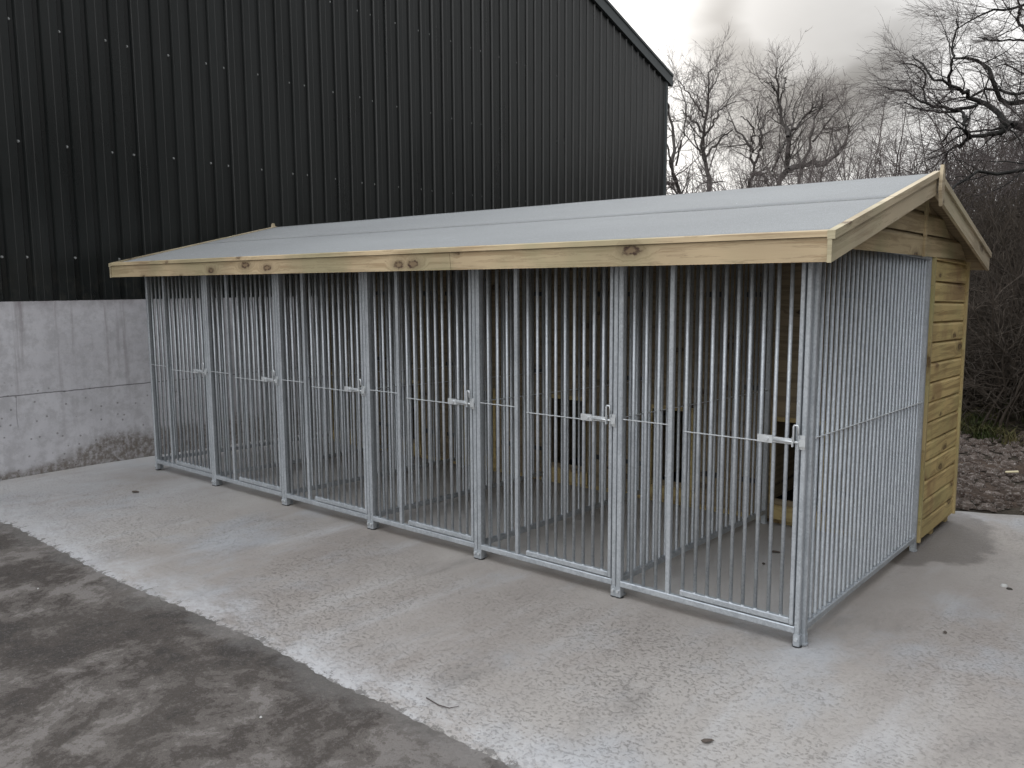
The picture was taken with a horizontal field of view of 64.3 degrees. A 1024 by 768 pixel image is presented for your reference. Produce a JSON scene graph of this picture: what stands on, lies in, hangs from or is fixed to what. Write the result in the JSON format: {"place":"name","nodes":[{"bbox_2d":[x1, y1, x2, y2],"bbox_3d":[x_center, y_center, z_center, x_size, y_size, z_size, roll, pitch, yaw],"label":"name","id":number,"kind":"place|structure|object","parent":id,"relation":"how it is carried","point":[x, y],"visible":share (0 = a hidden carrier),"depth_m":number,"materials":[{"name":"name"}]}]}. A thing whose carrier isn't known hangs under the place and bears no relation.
{"place":"outdoors","nodes":[
{"label":"outdoors","id":0,"kind":"place"},
{"bbox_2d":[0,522,510,767],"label":"yard","id":1,"kind":"structure","parent":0,"point":[98,670],"depth_m":3.39,"materials":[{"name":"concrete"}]},
{"bbox_2d":[0,432,1023,767],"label":"concrete slab","id":2,"kind":"structure","parent":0,"point":[522,664],"depth_m":4.07,"materials":[{"name":"grey concrete"}]},
{"bbox_2d":[144,275,213,485],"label":"kennel front panel","id":3,"kind":"object","parent":2,"relation":"on","point":[193,467],"visible":0.84,"depth_m":7.14,"materials":[{"name":"metal"}]},
{"bbox_2d":[149,273,328,468],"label":"kennel run panel","id":4,"kind":"object","parent":2,"relation":"on","point":[264,443],"visible":0.23,"depth_m":8.05,"materials":[{"name":"metal"}]},
{"bbox_2d":[204,274,284,504],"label":"kennel front panel","id":5,"kind":"object","parent":2,"relation":"on","point":[263,486],"visible":0.9,"depth_m":6.51,"materials":[{"name":"metal"}]},
{"bbox_2d":[209,271,391,482],"bbox_3d":[-1.888,-0.154,7.596,0.047,1.957,1.978,6,9,40],"label":"kennel run panel","id":6,"kind":"object","parent":2,"relation":"on","point":[224,400],"visible":0.34,"depth_m":7.46,"materials":[{"name":"metal"}]},
{"bbox_2d":[276,272,370,528],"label":"kennel front panel","id":7,"kind":"object","parent":2,"relation":"on","point":[344,507],"visible":0.81,"depth_m":5.87,"materials":[{"name":"metal"}]},
{"bbox_2d":[281,270,461,501],"bbox_3d":[-1.114,-0.081,6.967,0.047,1.957,1.978,6,9,40],"label":"kennel run panel","id":8,"kind":"object","parent":2,"relation":"on","point":[344,407],"visible":0.37,"depth_m":6.74,"materials":[{"name":"metal"}]},
{"bbox_2d":[364,269,477,558],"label":"kennel front panel","id":9,"kind":"object","parent":2,"relation":"on","point":[444,533],"visible":0.84,"depth_m":5.23,"materials":[{"name":"metal"}]},
{"bbox_2d":[426,697,457,707],"bbox_3d":[-0.288,1.290,3.288,0.156,0.006,0.032,3,8,27],"label":"twig","id":10,"kind":"object","parent":2,"relation":"on","point":[438,704],"visible":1,"depth_m":3.27,"materials":[{"name":"brown wood"}]},
{"bbox_2d":[370,268,542,525],"bbox_3d":[-0.340,-0.009,6.337,0.047,1.957,1.978,6,9,40],"label":"kennel run panel","id":11,"kind":"object","parent":2,"relation":"on","point":[406,505],"visible":0.37,"depth_m":6.01,"materials":[{"name":"metal"}]},
{"bbox_2d":[475,266,618,596],"bbox_3d":[0.180,0.193,4.631,1.013,1.864,0.086,5,9,39],"label":"kennel front panel","id":12,"kind":"object","parent":2,"relation":"on","point":[581,569],"visible":0.83,"depth_m":4.58,"materials":[{"name":"metal"}]},
{"bbox_2d":[108,164,991,546],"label":"kennel shed","id":13,"kind":"structure","parent":2,"relation":"on","point":[830,222],"depth_m":5.52,"materials":[{"name":"wood"}]},
{"bbox_2d":[352,281,387,433],"bbox_3d":[-1.474,-0.280,8.517,0.540,1.580,0.020,5,9,39],"label":"hatch door","id":14,"kind":"structure","parent":13,"relation":"in","point":[357,281],"depth_m":8.44,"materials":[{"name":"silver metal"}]},
{"bbox_2d":[419,280,455,444],"bbox_3d":[-0.700,-0.208,7.888,0.540,1.580,0.020,5,9,39],"label":"hatch door","id":15,"kind":"structure","parent":13,"relation":"in","point":[444,281],"depth_m":7.89,"materials":[{"name":"silver metal"}]},
{"bbox_2d":[481,266,646,554],"bbox_3d":[0.433,0.064,5.708,0.047,1.957,1.978,6,9,40],"label":"kennel run panel","id":16,"kind":"object","parent":2,"relation":"on","point":[523,529],"visible":0.38,"depth_m":5.52,"materials":[{"name":"metal"}]},
{"bbox_2d":[623,263,774,591],"bbox_3d":[1.207,0.136,5.079,0.047,1.957,1.978,6,9,40],"label":"kennel run panel","id":17,"kind":"object","parent":2,"relation":"on","point":[676,551],"visible":0.59,"depth_m":5.00,"materials":[{"name":"metal"}]},
{"bbox_2d":[701,738,713,741],"bbox_3d":[0.724,1.317,3.009,0.048,0.008,0.024,-3,8,-23],"label":"dead leaf","id":18,"kind":"object","parent":2,"relation":"on","point":[705,740],"visible":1,"depth_m":3.01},
{"bbox_2d":[615,262,815,647],"bbox_3d":[0.954,0.265,4.001,1.013,1.864,0.086,5,9,39],"label":"kennel front panel","id":19,"kind":"object","parent":2,"relation":"on","point":[790,623],"visible":0.81,"depth_m":3.94,"materials":[{"name":"metal"}]},
{"bbox_2d":[801,249,931,645],"bbox_3d":[1.982,0.209,4.449,0.047,1.957,1.978,6,9,40],"label":"kennel run panel","id":20,"kind":"object","parent":2,"relation":"on","point":[904,304],"visible":0.86,"depth_m":4.32,"materials":[{"name":"metal"}]},
{"bbox_2d":[608,0,1023,194],"label":"sky","id":21,"kind":"structure","parent":0,"point":[840,27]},
{"bbox_2d":[955,294,1023,514],"bbox_3d":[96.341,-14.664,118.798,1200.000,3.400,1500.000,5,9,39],"label":"ground","id":22,"kind":"structure","parent":0,"point":[1014,511],"depth_m":9.39,"materials":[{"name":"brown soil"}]},
{"bbox_2d":[0,0,673,480],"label":"barn","id":23,"kind":"structure","parent":22,"relation":"on","point":[132,128],"depth_m":8.81,"materials":[{"name":"black metal"}]},
{"bbox_2d":[656,32,724,194],"bbox_3d":[4.414,-5.777,22.175,2.576,7.320,3.374,5,9,39],"label":"birch tree","id":24,"kind":"object","parent":22,"relation":"on","point":[671,163],"visible":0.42,"depth_m":21.83,"materials":[{"name":"brown plant"}]},
{"bbox_2d":[665,23,780,191],"bbox_3d":[5.619,-6.300,22.944,3.776,7.642,3.219,5,9,39],"label":"birch tree","id":25,"kind":"object","parent":22,"relation":"on","point":[707,106],"visible":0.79,"depth_m":22.86,"materials":[{"name":"brown plant"}]},
{"bbox_2d":[707,79,805,188],"bbox_3d":[6.941,-6.234,24.119,3.015,5.599,2.998,-2,7,-12],"label":"birch tree","id":26,"kind":"object","parent":22,"relation":"on","point":[760,127],"visible":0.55,"depth_m":23.73,"materials":[{"name":"brown plant"}]},
{"bbox_2d":[666,114,895,194],"bbox_3d":[5.881,-4.120,21.003,8.617,5.810,12.129,5,9,39],"label":"hazel thicket","id":27,"kind":"object","parent":22,"relation":"on","point":[712,180],"visible":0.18,"depth_m":18.94,"materials":[{"name":"brown plant"}]},
{"bbox_2d":[722,27,890,185],"bbox_3d":[7.926,-6.224,21.930,4.068,6.426,3.105,-3,8,-23],"label":"birch tree","id":28,"kind":"object","parent":22,"relation":"on","point":[789,134],"visible":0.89,"depth_m":21.84,"materials":[{"name":"brown plant"}]},
{"bbox_2d":[767,66,889,184],"bbox_3d":[9.766,-6.933,25.257,3.993,5.833,2.617,1,7,13],"label":"birch tree","id":29,"kind":"object","parent":22,"relation":"on","point":[843,106],"visible":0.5,"depth_m":24.97,"materials":[{"name":"brown plant"}]},
{"bbox_2d":[703,46,1023,243],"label":"scrub thicket","id":30,"kind":"object","parent":22,"relation":"on","point":[873,169],"visible":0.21,"depth_m":15.54,"materials":[{"name":"brown plant"}]},
{"bbox_2d":[817,0,1023,212],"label":"oak tree","id":31,"kind":"object","parent":22,"relation":"on","point":[1005,125],"visible":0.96,"depth_m":12.10,"materials":[{"name":"brown plant"}]},
{"bbox_2d":[905,123,1023,434],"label":"bramble thicket","id":32,"kind":"object","parent":22,"relation":"on","point":[998,287],"visible":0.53,"depth_m":10.24,"materials":[{"name":"brown plant"}]},
{"bbox_2d":[960,384,1023,445],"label":"grass","id":33,"kind":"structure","parent":22,"relation":"on","point":[976,429],"depth_m":9.83,"materials":[{"name":"green plant"}]},
{"bbox_2d":[956,416,1023,512],"bbox_3d":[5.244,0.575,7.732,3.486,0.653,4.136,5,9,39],"label":"rubble","id":34,"kind":"object","parent":0,"point":[967,478],"visible":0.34,"depth_m":7.78,"materials":[{"name":"stone"}]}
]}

